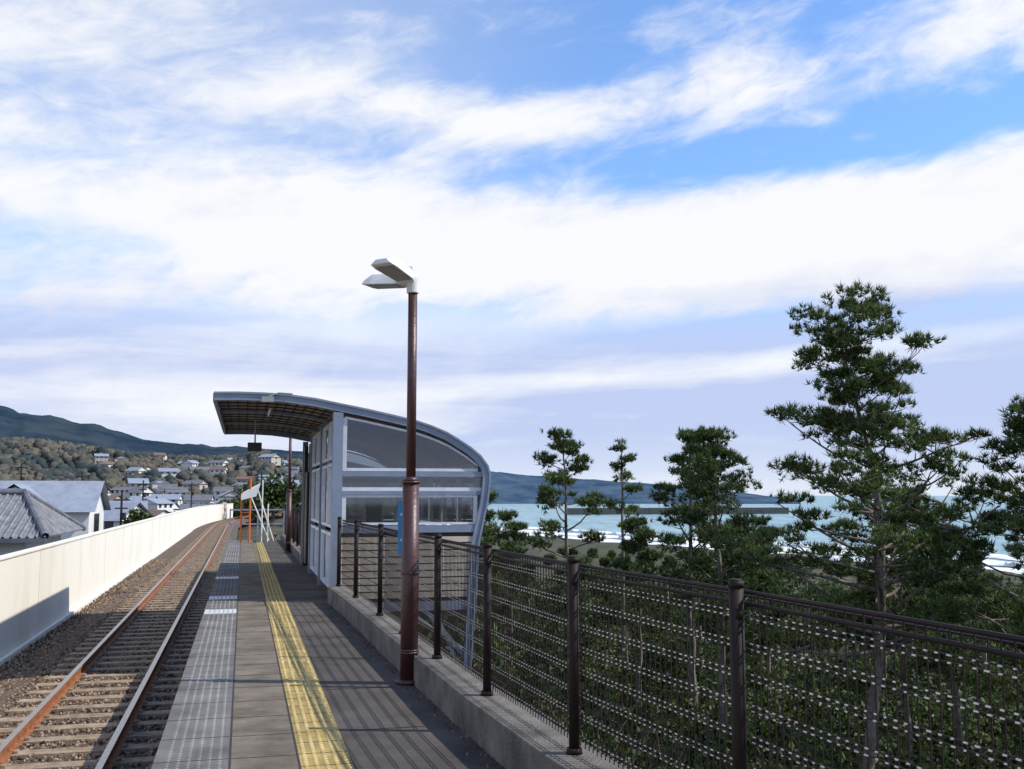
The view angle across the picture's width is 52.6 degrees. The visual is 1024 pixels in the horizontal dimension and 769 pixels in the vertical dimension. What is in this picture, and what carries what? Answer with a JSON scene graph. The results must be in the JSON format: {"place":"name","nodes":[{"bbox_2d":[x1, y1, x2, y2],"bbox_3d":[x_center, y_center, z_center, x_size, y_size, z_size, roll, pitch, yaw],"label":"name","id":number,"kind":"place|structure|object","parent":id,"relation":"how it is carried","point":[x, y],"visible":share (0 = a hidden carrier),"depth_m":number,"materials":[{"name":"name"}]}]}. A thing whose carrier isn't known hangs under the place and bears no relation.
{"place":"outdoors","nodes":[
{"label":"outdoors","id":0,"kind":"place"},
{"bbox_2d":[0,406,308,459],"bbox_3d":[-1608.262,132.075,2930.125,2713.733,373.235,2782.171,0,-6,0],"label":"mountain","id":1,"kind":"structure","parent":0,"point":[13,423],"depth_m":2866.67,"materials":[{"name":"green plant"}]},
{"bbox_2d":[181,460,198,470],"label":"house","id":2,"kind":"structure","parent":0,"point":[186,464],"depth_m":640.77,"materials":[{"name":"grey"}]},
{"bbox_2d":[207,460,229,466],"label":"house","id":3,"kind":"structure","parent":0,"point":[217,463],"depth_m":646.44,"materials":[{"name":"grey"}]},
{"bbox_2d":[259,454,280,465],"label":"house","id":4,"kind":"structure","parent":0,"point":[275,459],"depth_m":644.62,"materials":[{"name":"grey"}]},
{"bbox_2d":[0,0,1023,495],"label":"sky","id":5,"kind":"structure","parent":0,"point":[610,217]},
{"bbox_2d":[43,457,1023,768],"bbox_3d":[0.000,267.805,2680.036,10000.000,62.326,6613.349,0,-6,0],"label":"ground","id":6,"kind":"structure","parent":0,"point":[603,549],"depth_m":105.96,"materials":[{"name":"green plant"}]},
{"bbox_2d":[16,463,27,480],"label":"utility pole","id":7,"kind":"object","parent":6,"relation":"on","point":[21,477],"visible":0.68,"depth_m":149.41,"materials":[{"name":"grey"}]},
{"bbox_2d":[0,467,188,489],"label":"power lines","id":8,"kind":"object","parent":7,"relation":"attached to","point":[96,480],"visible":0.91,"depth_m":166.11,"materials":[{"name":"black metal"}]},
{"bbox_2d":[0,535,60,554],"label":"walls","id":9,"kind":"structure","parent":6,"relation":"on","point":[6,548],"depth_m":37.73,"materials":[{"name":"grey paint"}]},
{"bbox_2d":[0,495,75,538],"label":"tiled roof","id":10,"kind":"structure","parent":9,"relation":"on","point":[17,520],"depth_m":38.71,"materials":[{"name":"tile"}]},
{"bbox_2d":[0,494,83,538],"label":"cover tiles","id":11,"kind":"object","parent":10,"relation":"on","point":[55,523],"visible":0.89,"depth_m":40.33,"materials":[{"name":"grey tile"}]},
{"bbox_2d":[0,489,85,542],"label":"ridge tiles","id":12,"kind":"object","parent":10,"relation":"attached to","point":[28,495],"visible":0.93,"depth_m":40.24,"materials":[{"name":"grey tile"}]},
{"bbox_2d":[11,487,103,539],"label":"walls","id":13,"kind":"structure","parent":6,"relation":"on","point":[86,519],"depth_m":63.60,"materials":[{"name":"white paint"}]},
{"bbox_2d":[0,481,110,511],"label":"roof","id":14,"kind":"structure","parent":13,"relation":"on","point":[73,496],"depth_m":65.26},
{"bbox_2d":[94,513,99,531],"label":"windows","id":15,"kind":"structure","parent":13,"relation":"attached to","point":[96,522],"depth_m":66.73,"materials":[{"name":"grey glass"}]},
{"bbox_2d":[93,453,108,463],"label":"house","id":16,"kind":"structure","parent":6,"relation":"on","point":[100,457],"depth_m":662.41,"materials":[{"name":"grey"}]},
{"bbox_2d":[96,461,114,467],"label":"house","id":17,"kind":"structure","parent":6,"relation":"on","point":[110,464],"depth_m":625.30,"materials":[{"name":"brown"}]},
{"bbox_2d":[108,495,120,498],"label":"house","id":18,"kind":"structure","parent":6,"relation":"on","point":[114,496],"depth_m":379.66,"materials":[{"name":"grey"}]},
{"bbox_2d":[0,502,232,665],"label":"parapet wall","id":19,"kind":"structure","parent":6,"relation":"on","point":[45,588],"depth_m":24.04,"materials":[{"name":"paint"}]},
{"bbox_2d":[113,493,129,525],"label":"utility pole","id":20,"kind":"object","parent":6,"relation":"on","point":[122,515],"visible":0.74,"depth_m":114.14,"materials":[{"name":"grey"}]},
{"bbox_2d":[114,456,128,461],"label":"house","id":21,"kind":"structure","parent":6,"relation":"on","point":[121,457],"depth_m":681.90,"materials":[{"name":"grey"}]},
{"bbox_2d":[110,486,138,498],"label":"house","id":22,"kind":"structure","parent":6,"relation":"on","point":[118,490],"depth_m":413.10,"materials":[{"name":"grey"}]},
{"bbox_2d":[103,502,152,529],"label":"house","id":23,"kind":"structure","parent":6,"relation":"on","point":[111,518],"depth_m":127.47,"materials":[{"name":"grey"}]},
{"bbox_2d":[109,501,147,509],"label":"house","id":24,"kind":"structure","parent":6,"relation":"on","point":[145,504],"depth_m":162.85,"materials":[{"name":"grey"}]},
{"bbox_2d":[124,467,147,474],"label":"house","id":25,"kind":"structure","parent":6,"relation":"on","point":[141,470],"depth_m":588.11,"materials":[{"name":"grey"}]},
{"bbox_2d":[125,478,149,486],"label":"house","id":26,"kind":"structure","parent":6,"relation":"on","point":[133,481],"depth_m":458.76,"materials":[{"name":"grey"}]},
{"bbox_2d":[123,508,154,523],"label":"broadleaf tree","id":27,"kind":"object","parent":6,"relation":"on","point":[135,515],"visible":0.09,"depth_m":72.99,"materials":[{"name":"green plant"}]},
{"bbox_2d":[126,487,155,498],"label":"house","id":28,"kind":"structure","parent":6,"relation":"on","point":[136,491],"depth_m":401.62,"materials":[{"name":"grey"}]},
{"bbox_2d":[0,511,282,768],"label":"railway track","id":29,"kind":"structure","parent":6,"relation":"on","point":[95,684],"depth_m":15.93,"materials":[{"name":"brown gravel"}]},
{"bbox_2d":[129,496,157,500],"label":"house","id":30,"kind":"structure","parent":6,"relation":"on","point":[136,498],"depth_m":343.42,"materials":[{"name":"grey"}]},
{"bbox_2d":[139,480,148,500],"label":"utility pole","id":31,"kind":"object","parent":6,"relation":"on","point":[143,493],"visible":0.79,"depth_m":178.98,"materials":[{"name":"grey wood"}]},
{"bbox_2d":[0,436,308,516],"bbox_3d":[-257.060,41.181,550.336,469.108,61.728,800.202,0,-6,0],"label":"hillside forest","id":32,"kind":"object","parent":6,"relation":"on","point":[32,453],"visible":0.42,"depth_m":584.12,"materials":[{"name":"green plant"}]},
{"bbox_2d":[141,498,175,511],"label":"house","id":33,"kind":"structure","parent":6,"relation":"on","point":[159,504],"depth_m":317.64,"materials":[{"name":"grey"}]},
{"bbox_2d":[148,510,169,516],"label":"house","id":34,"kind":"structure","parent":6,"relation":"on","point":[155,513],"depth_m":247.74,"materials":[{"name":"brown"}]},
{"bbox_2d":[152,452,165,460],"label":"house","id":35,"kind":"structure","parent":6,"relation":"on","point":[163,455],"depth_m":732.63,"materials":[{"name":"brown"}]},
{"bbox_2d":[150,479,170,488],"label":"house","id":36,"kind":"structure","parent":6,"relation":"on","point":[156,483],"depth_m":496.42,"materials":[{"name":"grey"}]},
{"bbox_2d":[156,487,164,493],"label":"house","id":37,"kind":"structure","parent":6,"relation":"on","point":[159,490],"depth_m":452.03,"materials":[{"name":"grey"}]},
{"bbox_2d":[151,494,183,505],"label":"house","id":38,"kind":"structure","parent":6,"relation":"on","point":[177,498],"depth_m":357.80,"materials":[{"name":"grey"}]},
{"bbox_2d":[158,468,177,476],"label":"house","id":39,"kind":"structure","parent":6,"relation":"on","point":[167,471],"depth_m":558.04,"materials":[{"name":"grey"}]},
{"bbox_2d":[157,484,178,487],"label":"house","id":40,"kind":"structure","parent":6,"relation":"on","point":[167,485],"depth_m":468.83,"materials":[{"name":"grey"}]},
{"bbox_2d":[164,487,188,494],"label":"house","id":41,"kind":"structure","parent":6,"relation":"on","point":[182,491],"depth_m":411.87,"materials":[{"name":"grey"}]},
{"bbox_2d":[173,502,179,511],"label":"house","id":42,"kind":"structure","parent":6,"relation":"on","point":[176,506],"depth_m":334.57,"materials":[{"name":"grey"}]},
{"bbox_2d":[188,482,195,507],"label":"utility pole","id":43,"kind":"object","parent":6,"relation":"on","point":[191,489],"visible":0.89,"depth_m":228.62,"materials":[{"name":"grey wood"}]},
{"bbox_2d":[181,480,208,489],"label":"house","id":44,"kind":"structure","parent":6,"relation":"on","point":[200,484],"depth_m":504.48,"materials":[{"name":"grey"}]},
{"bbox_2d":[179,504,212,510],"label":"house","id":45,"kind":"structure","parent":6,"relation":"on","point":[184,506],"depth_m":315.02,"materials":[{"name":"grey"}]},
{"bbox_2d":[182,495,214,503],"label":"house","id":46,"kind":"structure","parent":6,"relation":"on","point":[200,499],"depth_m":395.38,"materials":[{"name":"grey"}]},
{"bbox_2d":[188,467,209,472],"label":"house","id":47,"kind":"structure","parent":6,"relation":"on","point":[191,469],"depth_m":621.12,"materials":[{"name":"grey"}]},
{"bbox_2d":[208,467,228,477],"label":"house","id":48,"kind":"structure","parent":6,"relation":"on","point":[215,470],"depth_m":585.88,"materials":[{"name":"grey"}]},
{"bbox_2d":[212,487,234,501],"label":"house","id":49,"kind":"structure","parent":6,"relation":"on","point":[217,491],"depth_m":424.69,"materials":[{"name":"grey"}]},
{"bbox_2d":[218,490,240,498],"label":"house","id":50,"kind":"structure","parent":6,"relation":"on","point":[228,494],"depth_m":386.10,"materials":[{"name":"grey"}]},
{"bbox_2d":[219,497,256,519],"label":"broadleaf tree","id":51,"kind":"object","parent":6,"relation":"on","point":[235,513],"visible":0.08,"depth_m":146.39,"materials":[{"name":"green plant"}]},
{"bbox_2d":[229,482,246,490],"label":"house","id":52,"kind":"structure","parent":6,"relation":"on","point":[238,484],"depth_m":497.02,"materials":[{"name":"grey"}]},
{"bbox_2d":[235,476,253,482],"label":"house","id":53,"kind":"structure","parent":6,"relation":"on","point":[245,479],"depth_m":541.53,"materials":[{"name":"brown"}]},
{"bbox_2d":[239,465,251,469],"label":"house","id":54,"kind":"structure","parent":6,"relation":"on","point":[243,467],"depth_m":635.85,"materials":[{"name":"grey"}]},
{"bbox_2d":[255,472,267,520],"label":"utility pole","id":55,"kind":"object","parent":6,"relation":"on","point":[261,481],"visible":0.23,"depth_m":139.40,"materials":[{"name":"grey"}]},
{"bbox_2d":[234,470,301,525],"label":"broadleaf tree","id":56,"kind":"object","parent":6,"relation":"on","point":[274,495],"visible":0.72,"depth_m":118.22,"materials":[{"name":"green plant"}]},
{"bbox_2d":[259,475,282,485],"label":"house","id":57,"kind":"structure","parent":6,"relation":"on","point":[266,478],"depth_m":444.30,"materials":[{"name":"grey"}]},
{"bbox_2d":[267,480,299,483],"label":"house","id":58,"kind":"structure","parent":6,"relation":"on","point":[297,481],"depth_m":408.49,"materials":[{"name":"grey"}]},
{"bbox_2d":[284,470,298,474],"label":"house","id":59,"kind":"structure","parent":6,"relation":"on","point":[295,472],"depth_m":625.89,"materials":[{"name":"grey"}]},
{"bbox_2d":[282,466,301,469],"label":"house","id":60,"kind":"structure","parent":6,"relation":"on","point":[295,468],"depth_m":665.26,"materials":[{"name":"grey"}]},
{"bbox_2d":[253,540,504,768],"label":"station platform","id":61,"kind":"structure","parent":6,"relation":"on","point":[433,744],"depth_m":8.14,"materials":[{"name":"concrete"}]},
{"bbox_2d":[151,540,240,768],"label":"platform edge tiles","id":62,"kind":"object","parent":61,"relation":"on","point":[196,734],"visible":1,"depth_m":8.44,"materials":[{"name":"grey tile"}]},
{"bbox_2d":[229,509,284,540],"bbox_3d":[-9.018,4.959,36.641,1.900,1.100,0.052,2,-6,-14],"label":"platform end railing","id":63,"kind":"object","parent":61,"relation":"on","point":[257,523],"visible":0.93,"depth_m":36.62,"materials":[{"name":"grey metal"}]},
{"bbox_2d":[240,477,273,542],"bbox_3d":[-8.629,4.246,35.142,1.130,2.200,0.422,2,-6,-14],"label":"orange gate frame","id":64,"kind":"object","parent":61,"relation":"on","point":[250,492],"visible":1,"depth_m":35.00,"materials":[{"name":"orange paint"}]},
{"bbox_2d":[228,540,301,768],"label":"platform paving strip","id":65,"kind":"object","parent":61,"relation":"on","point":[262,735],"visible":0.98,"depth_m":8.45,"materials":[{"name":"grey concrete"}]},
{"bbox_2d":[284,438,291,552],"bbox_3d":[-6.504,2.879,29.089,0.598,3.637,0.579,-4,-7,32],"label":"platform lamp post","id":66,"kind":"object","parent":61,"relation":"on","point":[288,521],"visible":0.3,"depth_m":29.02,"materials":[{"name":"brown metal"}]},
{"bbox_2d":[281,534,300,561],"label":"platform kerb","id":67,"kind":"structure","parent":61,"relation":"on","point":[296,550],"depth_m":27.92,"materials":[{"name":"concrete"}]},
{"bbox_2d":[284,504,1023,768],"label":"platform fence","id":68,"kind":"object","parent":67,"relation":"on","point":[736,591],"visible":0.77,"depth_m":4.87,"materials":[{"name":"brown metal"}]},
{"bbox_2d":[254,542,353,768],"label":"yellow tactile paving","id":69,"kind":"structure","parent":61,"relation":"on","point":[320,744],"depth_m":8.43,"materials":[{"name":"tile"}]},
{"bbox_2d":[271,548,425,730],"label":"platform joints","id":70,"kind":"object","parent":61,"relation":"on","point":[336,659],"visible":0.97,"depth_m":10.16,"materials":[{"name":"grey"}]},
{"bbox_2d":[213,391,490,668],"bbox_3d":[-3.479,2.705,19.919,4.260,4.240,8.840,2,-6,-14],"label":"waiting shelter","id":71,"kind":"object","parent":61,"relation":"on","point":[357,462],"visible":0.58,"depth_m":16.18,"materials":[{"name":"paint"}]},
{"bbox_2d":[308,417,480,586],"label":"window frames","id":72,"kind":"structure","parent":71,"relation":"in","point":[475,497],"depth_m":16.30,"materials":[{"name":"grey metal"}]},
{"bbox_2d":[312,419,481,583],"bbox_3d":[-2.637,2.283,20.224,2.300,2.623,8.600,2,-6,-14],"label":"window glass","id":73,"kind":"structure","parent":71,"relation":"in","point":[368,445],"depth_m":16.13,"materials":[{"name":"clear glass"}]},
{"bbox_2d":[362,256,419,685],"bbox_3d":[-1.123,0.737,8.986,0.598,3.637,0.579,-4,-7,32],"label":"platform lamp post","id":74,"kind":"object","parent":61,"relation":"on","point":[396,272],"visible":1,"depth_m":8.95,"materials":[{"name":"brown metal"}]},
{"bbox_2d":[321,603,503,768],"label":"leaf litter","id":75,"kind":"object","parent":61,"relation":"on","point":[435,714],"visible":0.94,"depth_m":8.30,"materials":[{"name":"brown plant"}]},
{"bbox_2d":[327,586,626,768],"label":"platform kerb","id":76,"kind":"structure","parent":61,"relation":"on","point":[503,731],"depth_m":6.92,"materials":[{"name":"concrete"}]},
{"bbox_2d":[450,488,515,630],"bbox_3d":[-1.090,5.540,29.695,2.483,5.797,2.160,0,-6,0],"label":"pine tree","id":77,"kind":"object","parent":6,"relation":"on","point":[491,529],"visible":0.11,"depth_m":29.91,"materials":[{"name":"green plant"}]},
{"bbox_2d":[492,508,542,644],"bbox_3d":[-0.005,6.857,32.663,1.819,5.979,2.471,-4,-7,31],"label":"pine tree","id":78,"kind":"object","parent":6,"relation":"on","point":[504,516],"visible":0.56,"depth_m":32.51,"materials":[{"name":"green plant"}]},
{"bbox_2d":[523,426,606,653],"bbox_3d":[1.823,6.007,35.665,3.043,9.215,3.098,0,-6,0],"label":"pine tree","id":79,"kind":"object","parent":6,"relation":"on","point":[546,494],"visible":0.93,"depth_m":35.62,"materials":[{"name":"green plant"}]},
{"bbox_2d":[599,435,643,682],"bbox_3d":[4.222,6.685,39.397,1.865,9.547,1.775,0,-6,0],"label":"pine tree","id":80,"kind":"object","parent":6,"relation":"on","point":[609,502],"visible":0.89,"depth_m":39.71,"materials":[{"name":"green plant"}]},
{"bbox_2d":[593,512,674,705],"bbox_3d":[4.107,7.292,32.410,2.258,6.661,2.885,4,-7,-35],"label":"pine tree","id":81,"kind":"object","parent":6,"relation":"on","point":[638,539],"visible":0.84,"depth_m":32.43,"materials":[{"name":"green plant"}]},
{"bbox_2d":[271,533,1023,768],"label":"undergrowth shrubs","id":82,"kind":"object","parent":6,"relation":"on","point":[972,729],"visible":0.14,"depth_m":28.24,"materials":[{"name":"green plant"}]},
{"bbox_2d":[645,426,745,727],"bbox_3d":[5.381,5.920,30.380,2.831,9.524,3.020,0,-6,0],"label":"pine tree","id":83,"kind":"object","parent":6,"relation":"on","point":[666,489],"visible":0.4,"depth_m":30.71,"materials":[{"name":"green plant"}]},
{"bbox_2d":[647,424,783,767],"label":"pine tree","id":84,"kind":"object","parent":6,"relation":"on","point":[711,450],"visible":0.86,"depth_m":25.47,"materials":[{"name":"green plant"}]},
{"bbox_2d":[426,615,1023,768],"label":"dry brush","id":85,"kind":"object","parent":6,"relation":"on","point":[684,743],"visible":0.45,"depth_m":16.04,"materials":[{"name":"brown plant"}]},
{"bbox_2d":[446,652,1021,768],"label":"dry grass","id":86,"kind":"structure","parent":6,"relation":"on","point":[826,721],"depth_m":29.85,"materials":[{"name":"brown plant"}]},
{"bbox_2d":[457,625,1022,768],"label":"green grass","id":87,"kind":"structure","parent":6,"relation":"on","point":[810,706],"depth_m":33.72,"materials":[{"name":"green plant"}]},
{"bbox_2d":[463,543,1023,703],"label":"pine grove","id":88,"kind":"object","parent":6,"relation":"on","point":[612,553],"visible":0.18,"depth_m":38.36,"materials":[{"name":"green plant"}]},
{"bbox_2d":[694,512,808,694],"bbox_3d":[6.243,6.763,27.392,3.241,6.928,2.501,-3,-7,29],"label":"pine tree","id":89,"kind":"object","parent":6,"relation":"on","point":[744,521],"visible":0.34,"depth_m":27.38,"materials":[{"name":"green plant"}]},
{"bbox_2d":[725,513,808,725],"bbox_3d":[8.195,7.580,33.220,3.104,6.983,2.221,0,-6,0],"label":"pine tree","id":90,"kind":"object","parent":6,"relation":"on","point":[762,522],"visible":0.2,"depth_m":33.34,"materials":[{"name":"green plant"}]},
{"bbox_2d":[710,278,1023,768],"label":"pine tree","id":91,"kind":"object","parent":6,"relation":"on","point":[870,485],"visible":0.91,"depth_m":21.49,"materials":[{"name":"green plant"}]},
{"bbox_2d":[809,483,973,767],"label":"pine tree","id":92,"kind":"object","parent":6,"relation":"on","point":[933,664],"visible":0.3,"depth_m":24.27,"materials":[{"name":"green plant"}]},
{"bbox_2d":[900,523,1020,767],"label":"pine tree","id":93,"kind":"object","parent":6,"relation":"on","point":[957,677],"visible":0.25,"depth_m":26.16,"materials":[{"name":"green plant"}]},
{"bbox_2d":[925,394,1023,701],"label":"pine tree","id":94,"kind":"object","parent":6,"relation":"on","point":[1012,443],"visible":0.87,"depth_m":20.78,"materials":[{"name":"green plant"}]},
{"bbox_2d":[1003,462,1023,665],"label":"pine tree","id":95,"kind":"object","parent":6,"relation":"on","point":[1018,567],"visible":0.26,"depth_m":24.51,"materials":[{"name":"green plant"}]},
{"bbox_2d":[490,471,800,503],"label":"headland","id":96,"kind":"structure","parent":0,"point":[510,488],"depth_m":1332.50,"materials":[{"name":"green plant"}]},
{"bbox_2d":[484,496,1023,574],"bbox_3d":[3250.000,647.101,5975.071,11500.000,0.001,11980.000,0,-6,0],"label":"sea","id":97,"kind":"structure","parent":0,"point":[531,514],"depth_m":466.13,"materials":[{"name":"liquid"}]},
{"bbox_2d":[567,507,788,514],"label":"breakwater","id":98,"kind":"object","parent":97,"relation":"in","point":[747,510],"visible":0.3,"depth_m":565.98,"materials":[{"name":"concrete"}]},
{"bbox_2d":[446,524,1023,573],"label":"breaking waves","id":99,"kind":"object","parent":97,"relation":"on","point":[987,562],"visible":0.11,"depth_m":205.94,"materials":[{"name":"liquid"}]}
]}

